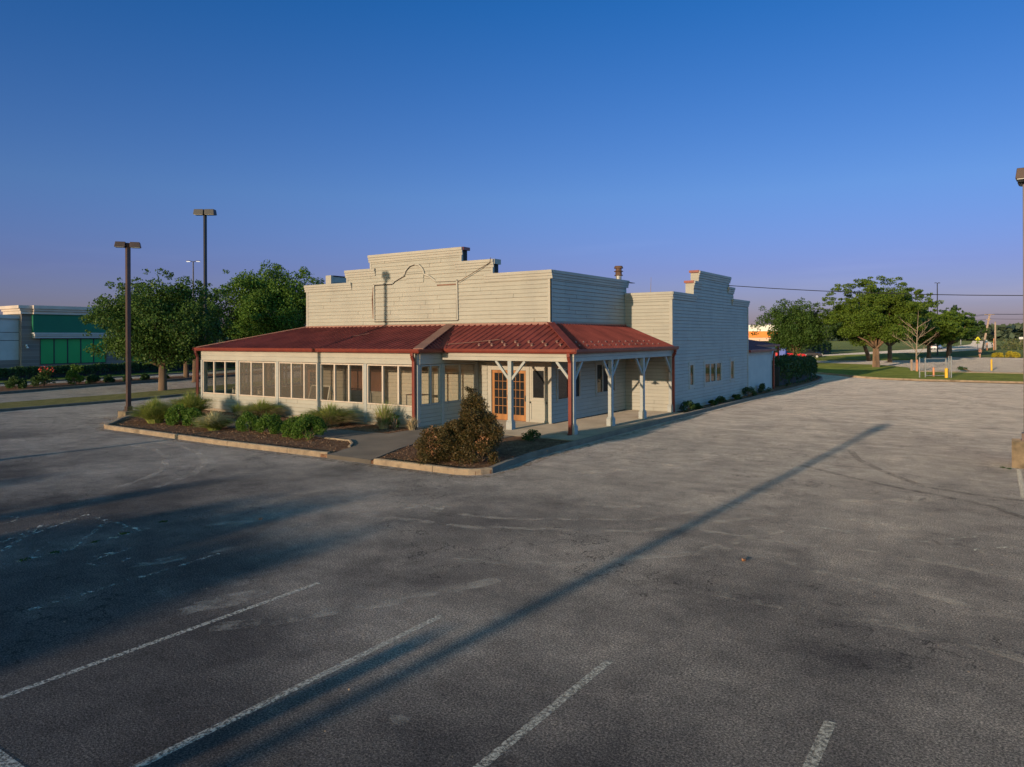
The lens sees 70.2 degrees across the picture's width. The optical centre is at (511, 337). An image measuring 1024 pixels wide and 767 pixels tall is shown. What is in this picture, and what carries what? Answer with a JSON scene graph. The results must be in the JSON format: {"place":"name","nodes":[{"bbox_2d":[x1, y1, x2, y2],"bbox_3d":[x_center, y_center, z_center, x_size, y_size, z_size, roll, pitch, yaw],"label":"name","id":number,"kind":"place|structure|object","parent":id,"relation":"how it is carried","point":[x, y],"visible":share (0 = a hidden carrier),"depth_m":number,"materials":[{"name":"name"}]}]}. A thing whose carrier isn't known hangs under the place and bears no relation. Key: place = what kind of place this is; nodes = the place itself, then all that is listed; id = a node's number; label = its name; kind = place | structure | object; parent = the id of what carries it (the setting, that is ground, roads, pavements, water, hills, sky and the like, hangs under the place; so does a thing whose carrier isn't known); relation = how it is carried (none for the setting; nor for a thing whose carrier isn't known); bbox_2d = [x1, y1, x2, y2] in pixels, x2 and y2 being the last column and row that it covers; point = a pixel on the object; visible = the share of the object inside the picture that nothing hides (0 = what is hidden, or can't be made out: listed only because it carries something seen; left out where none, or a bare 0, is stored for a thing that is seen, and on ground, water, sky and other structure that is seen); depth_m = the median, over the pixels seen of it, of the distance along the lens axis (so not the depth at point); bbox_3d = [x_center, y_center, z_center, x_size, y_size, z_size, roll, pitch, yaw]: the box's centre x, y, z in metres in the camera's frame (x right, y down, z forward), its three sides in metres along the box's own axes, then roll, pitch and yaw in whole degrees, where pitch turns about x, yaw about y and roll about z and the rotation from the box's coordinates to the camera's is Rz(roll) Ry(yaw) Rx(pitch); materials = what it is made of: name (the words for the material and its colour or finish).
{"place":"outdoors","nodes":[
{"label":"outdoors","id":0,"kind":"place"},
{"bbox_2d":[0,371,300,402],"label":"road","id":1,"kind":"structure","parent":0,"point":[83,392],"depth_m":53.70,"materials":[{"name":"grey asphalt"}]},
{"bbox_2d":[0,369,300,393],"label":"kerb","id":2,"kind":"structure","parent":1,"relation":"on","point":[58,388],"depth_m":57.73,"materials":[{"name":"grey concrete"}]},
{"bbox_2d":[165,283,233,381],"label":"broadleaf tree","id":3,"kind":"object","parent":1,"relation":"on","point":[194,363],"visible":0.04,"depth_m":62.64,"materials":[{"name":"green plant"}]},
{"bbox_2d":[193,209,216,370],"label":"lamp post","id":4,"kind":"object","parent":1,"relation":"on","point":[204,213],"visible":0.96,"depth_m":59.91,"materials":[{"name":"metal"}]},
{"bbox_2d":[210,259,324,380],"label":"broadleaf tree","id":5,"kind":"object","parent":1,"relation":"on","point":[259,303],"visible":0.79,"depth_m":62.39,"materials":[{"name":"green plant"}]},
{"bbox_2d":[0,368,300,391],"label":"planted median","id":6,"kind":"object","parent":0,"point":[50,385],"visible":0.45,"depth_m":59.16,"materials":[{"name":"green plant"}]},
{"bbox_2d":[4,376,27,388],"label":"median shrub","id":7,"kind":"object","parent":6,"relation":"on","point":[12,382],"visible":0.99,"depth_m":53.18,"materials":[{"name":"green plant"}]},
{"bbox_2d":[30,365,57,386],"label":"median shrub","id":8,"kind":"object","parent":6,"relation":"on","point":[45,376],"visible":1,"depth_m":55.28,"materials":[{"name":"green plant"}]},
{"bbox_2d":[65,364,84,384],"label":"median shrub","id":9,"kind":"object","parent":6,"relation":"on","point":[77,376],"visible":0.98,"depth_m":57.32,"materials":[{"name":"green plant"}]},
{"bbox_2d":[85,374,100,383],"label":"median shrub","id":10,"kind":"object","parent":6,"relation":"on","point":[91,378],"visible":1,"depth_m":58.99,"materials":[{"name":"green plant"}]},
{"bbox_2d":[159,299,224,377],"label":"broadleaf tree","id":11,"kind":"object","parent":6,"relation":"on","point":[186,371],"depth_m":67.24,"materials":[{"name":"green plant"}]},
{"bbox_2d":[0,364,300,382],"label":"lawn","id":12,"kind":"structure","parent":0,"point":[113,375],"depth_m":76.56,"materials":[{"name":"plant"}]},
{"bbox_2d":[0,360,235,379],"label":"clipped hedge","id":13,"kind":"object","parent":12,"relation":"on","point":[28,372],"visible":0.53,"depth_m":72.46,"materials":[{"name":"green plant"}]},
{"bbox_2d":[0,366,300,385],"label":"side road","id":14,"kind":"structure","parent":0,"point":[231,371],"depth_m":76.02,"materials":[{"name":"asphalt"}]},
{"bbox_2d":[0,365,300,383],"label":"kerb","id":15,"kind":"structure","parent":14,"relation":"on","point":[157,374],"depth_m":74.31,"materials":[{"name":"grey concrete"}]},
{"bbox_2d":[126,395,175,423],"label":"ornamental grass","id":16,"kind":"object","parent":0,"point":[154,411],"depth_m":30.97,"materials":[{"name":"green plant"}]},
{"bbox_2d":[0,377,306,408],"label":"grass verge","id":17,"kind":"object","parent":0,"point":[89,398],"depth_m":45.66,"materials":[{"name":"green plant"}]},
{"bbox_2d":[78,268,239,390],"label":"broadleaf tree","id":18,"kind":"object","parent":17,"relation":"on","point":[183,332],"visible":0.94,"depth_m":49.52,"materials":[{"name":"green plant"}]},
{"bbox_2d":[187,409,235,430],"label":"ornamental grass","id":19,"kind":"object","parent":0,"point":[214,421],"depth_m":28.52,"materials":[{"name":"plant"}]},
{"bbox_2d":[233,398,290,417],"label":"ornamental grass","id":20,"kind":"object","parent":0,"point":[259,409],"depth_m":32.63,"materials":[{"name":"plant"}]},
{"bbox_2d":[293,400,365,426],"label":"ornamental grass","id":21,"kind":"object","parent":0,"point":[331,416],"depth_m":29.53,"materials":[{"name":"green plant"}]},
{"bbox_2d":[165,418,512,463],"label":"sidewalk","id":22,"kind":"structure","parent":0,"point":[367,447],"depth_m":25.23,"materials":[{"name":"concrete"}]},
{"bbox_2d":[371,399,400,428],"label":"ornamental grass","id":23,"kind":"object","parent":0,"point":[383,419],"depth_m":28.77,"materials":[{"name":"plant"}]},
{"bbox_2d":[102,375,819,474],"bbox_3d":[5.146,3.648,50.355,24.780,0.140,58.500,0,0,34],"label":"mulch bed","id":24,"kind":"object","parent":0,"point":[518,442],"visible":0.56,"depth_m":25.79,"materials":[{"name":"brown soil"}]},
{"bbox_2d":[114,241,140,417],"bbox_3d":[-18.145,-0.360,34.445,1.168,8.313,0.794,0,0,-44],"label":"lamp post","id":25,"kind":"object","parent":24,"relation":"on","point":[127,247],"visible":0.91,"depth_m":34.38,"materials":[{"name":"metal"}]},
{"bbox_2d":[164,403,190,425],"bbox_3d":[-14.048,3.227,30.697,1.130,0.990,1.179,0,0,34],"label":"round shrub","id":26,"kind":"object","parent":24,"relation":"on","point":[174,417],"visible":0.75,"depth_m":30.41,"materials":[{"name":"green plant"}]},
{"bbox_2d":[163,390,216,410],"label":"ornamental grass","id":27,"kind":"object","parent":24,"relation":"on","point":[197,402],"depth_m":33.87,"materials":[{"name":"plant"}]},
{"bbox_2d":[181,407,206,425],"bbox_3d":[-13.211,3.295,30.218,1.065,0.846,1.016,0,0,34],"label":"round shrub","id":28,"kind":"object","parent":24,"relation":"on","point":[192,415],"visible":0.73,"depth_m":30.00,"materials":[{"name":"green plant"}]},
{"bbox_2d":[234,411,259,431],"bbox_3d":[-10.350,3.277,28.527,1.032,0.858,1.020,0,0,17],"label":"round shrub","id":29,"kind":"object","parent":24,"relation":"on","point":[245,418],"visible":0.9,"depth_m":28.31,"materials":[{"name":"green plant"}]},
{"bbox_2d":[254,413,282,433],"bbox_3d":[-9.175,3.270,27.569,1.141,0.864,1.118,0,0,34],"label":"round shrub","id":30,"kind":"object","parent":24,"relation":"on","point":[273,423],"visible":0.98,"depth_m":27.35,"materials":[{"name":"green plant"}]},
{"bbox_2d":[280,415,303,437],"bbox_3d":[-7.936,3.262,26.590,0.991,0.868,1.021,0,0,-28],"label":"round shrub","id":31,"kind":"object","parent":24,"relation":"on","point":[285,427],"visible":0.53,"depth_m":26.41,"materials":[{"name":"green plant"}]},
{"bbox_2d":[289,413,328,439],"bbox_3d":[-7.232,3.179,25.835,1.330,1.024,1.374,0,0,34],"label":"round shrub","id":32,"kind":"object","parent":24,"relation":"on","point":[307,424],"visible":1,"depth_m":25.68,"materials":[{"name":"green plant"}]},
{"bbox_2d":[388,413,400,429],"bbox_3d":[-4.632,3.313,28.724,0.478,0.728,0.450,0,0,-5],"label":"weed","id":33,"kind":"object","parent":24,"relation":"on","point":[395,426],"visible":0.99,"depth_m":28.68,"materials":[{"name":"green plant"}]},
{"bbox_2d":[405,415,420,429],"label":"ornamental grass","id":34,"kind":"object","parent":24,"relation":"on","point":[411,424],"depth_m":28.32,"materials":[{"name":"plant"}]},
{"bbox_2d":[413,386,504,464],"bbox_3d":[-1.508,2.538,21.247,2.670,2.281,2.124,0,0,1],"label":"ragged juniper","id":35,"kind":"object","parent":24,"relation":"on","point":[480,429],"visible":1,"depth_m":20.70,"materials":[{"name":"green plant"}]},
{"bbox_2d":[521,429,541,441],"bbox_3d":[0.658,3.437,25.525,0.762,0.451,0.758,0,0,34],"label":"shrub","id":36,"kind":"object","parent":24,"relation":"on","point":[529,435],"visible":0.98,"depth_m":25.48,"materials":[{"name":"green plant"}]},
{"bbox_2d":[679,400,695,411],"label":"dark shrub","id":37,"kind":"object","parent":24,"relation":"on","point":[690,404],"visible":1,"depth_m":35.10,"materials":[{"name":"green plant"}]},
{"bbox_2d":[742,386,756,395],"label":"dark shrub","id":38,"kind":"object","parent":24,"relation":"on","point":[750,390],"visible":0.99,"depth_m":43.86,"materials":[{"name":"green plant"}]},
{"bbox_2d":[772,354,817,386],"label":"clipped hedge","id":39,"kind":"object","parent":24,"relation":"on","point":[790,369],"visible":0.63,"depth_m":55.43,"materials":[{"name":"green plant"}]},
{"bbox_2d":[0,374,1023,766],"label":"parking lot","id":40,"kind":"structure","parent":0,"point":[536,586],"depth_m":10.46,"materials":[{"name":"grey asphalt"}]},
{"bbox_2d":[0,749,23,766],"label":"parking line","id":41,"kind":"object","parent":40,"relation":"on","point":[12,760],"depth_m":6.38,"materials":[{"name":"grey paint"}]},
{"bbox_2d":[0,381,306,411],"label":"kerb","id":42,"kind":"structure","parent":40,"relation":"on","point":[70,404],"depth_m":41.76,"materials":[{"name":"grey concrete"}]},
{"bbox_2d":[0,582,319,697],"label":"parking line","id":43,"kind":"object","parent":40,"relation":"on","point":[140,647],"visible":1,"depth_m":8.82,"materials":[{"name":"grey paint"}]},
{"bbox_2d":[104,413,329,456],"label":"kerb","id":44,"kind":"structure","parent":40,"relation":"on","point":[315,453],"depth_m":25.52,"materials":[{"name":"concrete"}]},
{"bbox_2d":[136,615,441,766],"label":"parking line","id":45,"kind":"object","parent":40,"relation":"on","point":[287,692],"visible":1,"depth_m":7.48,"materials":[{"name":"grey paint"}]},
{"bbox_2d":[373,458,492,474],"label":"kerb","id":46,"kind":"structure","parent":40,"relation":"on","point":[433,468],"depth_m":20.12,"materials":[{"name":"concrete"}]},
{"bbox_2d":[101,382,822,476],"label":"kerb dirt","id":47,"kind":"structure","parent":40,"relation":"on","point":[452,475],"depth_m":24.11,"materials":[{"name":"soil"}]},
{"bbox_2d":[192,247,749,434],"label":"restaurant building","id":48,"kind":"structure","parent":40,"relation":"on","point":[443,327],"depth_m":33.46,"materials":[{"name":"paint"}]},
{"bbox_2d":[203,360,235,394],"bbox_3d":[-14.558,1.981,36.341,2.760,1.670,0.130,0,0,34],"label":"window","id":49,"kind":"structure","parent":48,"relation":"in","point":[204,361],"depth_m":36.56,"materials":[{"name":"white wood"}]},
{"bbox_2d":[206,360,244,391],"bbox_3d":[-15.051,1.966,38.298,0.130,1.625,2.300,0,0,34],"label":"window","id":50,"kind":"structure","parent":48,"relation":"in","point":[217,360],"depth_m":38.04,"materials":[{"name":"beige wood"}]},
{"bbox_2d":[239,361,275,397],"bbox_3d":[-12.090,1.971,34.671,2.760,1.670,0.130,0,0,34],"label":"window","id":51,"kind":"structure","parent":48,"relation":"in","point":[240,362],"depth_m":34.86,"materials":[{"name":"white wood"}]},
{"bbox_2d":[247,361,282,388],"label":"window frame","id":52,"kind":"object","parent":48,"relation":"in","point":[264,361],"depth_m":40.32,"materials":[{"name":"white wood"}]},
{"bbox_2d":[285,363,306,385],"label":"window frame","id":53,"kind":"structure","parent":48,"relation":"in","point":[285,363],"depth_m":41.95,"materials":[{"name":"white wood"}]},
{"bbox_2d":[279,362,316,400],"bbox_3d":[-9.688,1.961,33.046,2.600,1.670,0.130,0,0,34],"label":"window","id":54,"kind":"structure","parent":48,"relation":"in","point":[280,363],"depth_m":33.24,"materials":[{"name":"white wood"}]},
{"bbox_2d":[308,370,315,395],"bbox_3d":[-10.372,2.658,38.277,0.940,1.930,0.045,0,0,34],"label":"door","id":55,"kind":"structure","parent":48,"relation":"in","point":[311,373],"depth_m":38.40,"materials":[{"name":"clear glass"}]},
{"bbox_2d":[308,385,333,399],"bbox_3d":[-9.074,2.953,34.679,1.507,1.380,0.851,0,0,34],"label":"sandwich board","id":56,"kind":"object","parent":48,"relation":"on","point":[312,392],"visible":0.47,"depth_m":34.44,"materials":[{"name":"white paint"}]},
{"bbox_2d":[320,363,363,403],"bbox_3d":[-7.328,1.951,31.449,2.660,1.670,0.130,0,0,34],"label":"window","id":57,"kind":"structure","parent":48,"relation":"in","point":[321,364],"depth_m":31.64,"materials":[{"name":"white wood"}]},
{"bbox_2d":[367,364,411,406],"bbox_3d":[-4.955,1.941,29.843,2.630,1.670,0.130,0,0,34],"label":"window","id":58,"kind":"structure","parent":48,"relation":"in","point":[368,365],"depth_m":30.04,"materials":[{"name":"white wood"}]},
{"bbox_2d":[420,364,440,405],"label":"window","id":59,"kind":"structure","parent":48,"relation":"in","point":[439,365],"depth_m":29.64,"materials":[{"name":"paint"}]},
{"bbox_2d":[444,362,475,402],"bbox_3d":[-2.252,1.912,31.250,0.130,1.625,2.190,0,0,34],"label":"window","id":60,"kind":"structure","parent":48,"relation":"in","point":[459,364],"depth_m":31.23,"materials":[{"name":"paint"}]},
{"bbox_2d":[492,370,507,419],"bbox_3d":[-0.498,2.482,31.684,0.885,2.140,0.097,0,0,34],"label":"door","id":61,"kind":"structure","parent":48,"relation":"in","point":[499,381],"depth_m":31.71,"materials":[{"name":"orange wood"}]},
{"bbox_2d":[513,370,525,420],"bbox_3d":[0.242,2.479,31.182,0.885,2.140,0.097,0,0,34],"label":"door","id":62,"kind":"structure","parent":48,"relation":"in","point":[520,380],"depth_m":31.13,"materials":[{"name":"orange wood"}]},
{"bbox_2d":[530,367,546,400],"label":"window","id":63,"kind":"structure","parent":48,"relation":"in","point":[538,376],"depth_m":30.57,"materials":[{"name":"white wood"}]},
{"bbox_2d":[556,366,581,401],"bbox_3d":[2.450,1.990,31.425,0.091,1.440,2.110,0,0,34],"label":"window","id":64,"kind":"structure","parent":48,"relation":"in","point":[562,382],"depth_m":31.02,"materials":[{"name":"white glass"}]},
{"bbox_2d":[595,361,615,395],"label":"window","id":65,"kind":"structure","parent":48,"relation":"in","point":[599,365],"depth_m":33.93,"materials":[{"name":"white glass"}]},
{"bbox_2d":[689,361,694,388],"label":"window","id":66,"kind":"structure","parent":48,"relation":"in","point":[692,363],"depth_m":36.94,"materials":[{"name":"white glass"}]},
{"bbox_2d":[704,359,722,386],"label":"window","id":67,"kind":"structure","parent":48,"relation":"in","point":[713,369],"depth_m":39.70,"materials":[{"name":"white glass"}]},
{"bbox_2d":[730,358,734,381],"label":"window","id":68,"kind":"structure","parent":48,"relation":"in","point":[732,360],"depth_m":42.50,"materials":[{"name":"white glass"}]},
{"bbox_2d":[729,285,1022,295],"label":"service wire","id":69,"kind":"object","parent":48,"relation":"attached to","point":[884,293],"visible":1,"depth_m":39.48,"materials":[{"name":"black paint"}]},
{"bbox_2d":[19,467,1010,561],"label":"crack weeds","id":70,"kind":"object","parent":40,"relation":"on","point":[56,551],"visible":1,"depth_m":13.29,"materials":[{"name":"green plant"}]},
{"bbox_2d":[473,661,611,766],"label":"parking line","id":71,"kind":"object","parent":40,"relation":"on","point":[494,755],"visible":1,"depth_m":7.03,"materials":[{"name":"grey paint"}]},
{"bbox_2d":[422,410,681,440],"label":"porch floor","id":72,"kind":"structure","parent":40,"relation":"on","point":[591,426],"depth_m":29.53,"materials":[{"name":"concrete"}]},
{"bbox_2d":[489,375,822,472],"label":"kerb","id":73,"kind":"structure","parent":40,"relation":"on","point":[499,466],"depth_m":27.65,"materials":[{"name":"grey concrete"}]},
{"bbox_2d":[749,344,775,393],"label":"annex","id":74,"kind":"object","parent":40,"relation":"on","point":[760,364],"visible":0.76,"depth_m":47.89,"materials":[{"name":"white metal"}]},
{"bbox_2d":[749,340,779,360],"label":"roof","id":75,"kind":"structure","parent":74,"relation":"on","point":[762,344],"depth_m":54.99,"materials":[{"name":"grey metal"}]},
{"bbox_2d":[803,720,834,766],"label":"parking line","id":76,"kind":"object","parent":40,"relation":"on","point":[814,760],"visible":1,"depth_m":6.58,"materials":[{"name":"grey paint"}]},
{"bbox_2d":[812,372,1022,383],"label":"kerb","id":77,"kind":"structure","parent":40,"relation":"on","point":[921,379],"depth_m":59.77,"materials":[{"name":"concrete"}]},
{"bbox_2d":[1012,167,1023,468],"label":"lamp post","id":78,"kind":"object","parent":40,"relation":"on","point":[1017,453],"visible":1,"depth_m":20.35,"materials":[{"name":"metal"}]},
{"bbox_2d":[0,0,1023,324],"label":"sky","id":79,"kind":"structure","parent":0,"point":[804,145],"materials":[{"name":"blue"}]},
{"bbox_2d":[219,337,1022,365],"bbox_3d":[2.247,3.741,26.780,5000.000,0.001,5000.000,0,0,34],"label":"ground","id":80,"kind":"structure","parent":0,"point":[840,347],"depth_m":195.80,"materials":[{"name":"green plant"}]},
{"bbox_2d":[0,315,19,368],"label":"grey store wing","id":81,"kind":"structure","parent":80,"relation":"on","point":[9,341],"depth_m":75.76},
{"bbox_2d":[0,305,219,369],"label":"green fronted shop","id":82,"kind":"structure","parent":80,"relation":"on","point":[50,335],"depth_m":78.71,"materials":[{"name":"grey brick"}]},
{"bbox_2d":[40,338,53,364],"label":"window","id":83,"kind":"structure","parent":82,"relation":"in","point":[46,344],"depth_m":78.17,"materials":[{"name":"green glass"}]},
{"bbox_2d":[54,338,67,363],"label":"window","id":84,"kind":"structure","parent":82,"relation":"in","point":[60,344],"depth_m":79.35,"materials":[{"name":"green glass"}]},
{"bbox_2d":[68,338,80,363],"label":"window","id":85,"kind":"structure","parent":82,"relation":"in","point":[74,344],"depth_m":80.51,"materials":[{"name":"green glass"}]},
{"bbox_2d":[81,338,93,362],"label":"window","id":86,"kind":"structure","parent":82,"relation":"in","point":[86,357],"depth_m":81.56,"materials":[{"name":"green glass"}]},
{"bbox_2d":[94,338,105,362],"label":"window","id":87,"kind":"structure","parent":82,"relation":"in","point":[97,359],"depth_m":82.64,"materials":[{"name":"green glass"}]},
{"bbox_2d":[219,322,1022,342],"bbox_3d":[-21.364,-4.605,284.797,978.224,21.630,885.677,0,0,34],"label":"distant wood","id":88,"kind":"object","parent":80,"relation":"on","point":[1012,331],"visible":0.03,"depth_m":509.74,"materials":[{"name":"green plant"}]},
{"bbox_2d":[749,325,801,341],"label":"orange banded store","id":89,"kind":"structure","parent":80,"relation":"on","point":[762,336],"depth_m":148.44,"materials":[{"name":"white paint"}]},
{"bbox_2d":[767,341,831,353],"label":"hedge row","id":90,"kind":"object","parent":80,"relation":"on","point":[824,347],"visible":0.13,"depth_m":146.70,"materials":[{"name":"green plant"}]},
{"bbox_2d":[938,305,974,352],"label":"broadleaf tree","id":91,"kind":"object","parent":80,"relation":"on","point":[954,307],"visible":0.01,"depth_m":155.37,"materials":[{"name":"green plant"}]},
{"bbox_2d":[990,338,1022,349],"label":"rank weeds","id":92,"kind":"object","parent":80,"relation":"on","point":[1014,344],"visible":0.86,"depth_m":205.29,"materials":[{"name":"plant"}]},
{"bbox_2d":[1005,351,1020,357],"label":"yellow bush","id":93,"kind":"object","parent":80,"relation":"on","point":[1012,354],"visible":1,"depth_m":122.67,"materials":[{"name":"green plant"}]},
{"bbox_2d":[812,341,992,356],"bbox_3d":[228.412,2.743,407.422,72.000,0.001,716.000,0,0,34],"label":"road","id":94,"kind":"structure","parent":0,"point":[972,346],"depth_m":186.30,"materials":[{"name":"asphalt"}]},
{"bbox_2d":[814,353,1022,381],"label":"lawn","id":95,"kind":"structure","parent":0,"point":[881,371],"depth_m":73.67,"materials":[{"name":"green plant"}]},
{"bbox_2d":[750,297,835,355],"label":"broadleaf tree","id":96,"kind":"object","parent":95,"relation":"on","point":[791,334],"visible":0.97,"depth_m":87.35,"materials":[{"name":"green plant"}]},
{"bbox_2d":[798,349,821,357],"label":"parked car","id":97,"kind":"object","parent":95,"relation":"on","point":[811,352],"visible":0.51,"depth_m":123.03,"materials":[{"name":"paint"}]},
{"bbox_2d":[816,275,943,366],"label":"broadleaf tree","id":98,"kind":"object","parent":95,"relation":"on","point":[868,319],"visible":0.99,"depth_m":82.36,"materials":[{"name":"green plant"}]},
{"bbox_2d":[893,317,935,370],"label":"bare sapling","id":99,"kind":"object","parent":95,"relation":"on","point":[917,338],"visible":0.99,"depth_m":74.67,"materials":[{"name":"brown plant"}]},
{"bbox_2d":[919,356,951,377],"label":"gate frame","id":100,"kind":"object","parent":95,"relation":"on","point":[945,366],"visible":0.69,"depth_m":62.79,"materials":[{"name":"metal"}]},
{"bbox_2d":[817,357,1022,372],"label":"back parking lot","id":101,"kind":"structure","parent":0,"point":[975,364],"depth_m":97.24,"materials":[{"name":"grey asphalt"}]},
{"bbox_2d":[826,314,871,360],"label":"broadleaf tree","id":102,"kind":"object","parent":101,"relation":"on","point":[865,348],"visible":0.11,"depth_m":109.24,"materials":[{"name":"green plant"}]},
{"bbox_2d":[882,311,939,362],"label":"broadleaf tree","id":103,"kind":"object","parent":101,"relation":"on","point":[927,329],"visible":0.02,"depth_m":99.66,"materials":[{"name":"green plant"}]},
{"bbox_2d":[907,309,973,357],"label":"broadleaf tree","id":104,"kind":"object","parent":101,"relation":"on","point":[949,322],"visible":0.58,"depth_m":118.77,"materials":[{"name":"green plant"}]},
{"bbox_2d":[928,309,988,357],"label":"broadleaf tree","id":105,"kind":"object","parent":101,"relation":"on","point":[975,327],"visible":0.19,"depth_m":121.08,"materials":[{"name":"green plant"}]},
{"bbox_2d":[920,371,1022,373],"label":"sidewalk","id":106,"kind":"structure","parent":0,"point":[975,372],"depth_m":70.58,"materials":[{"name":"concrete"}]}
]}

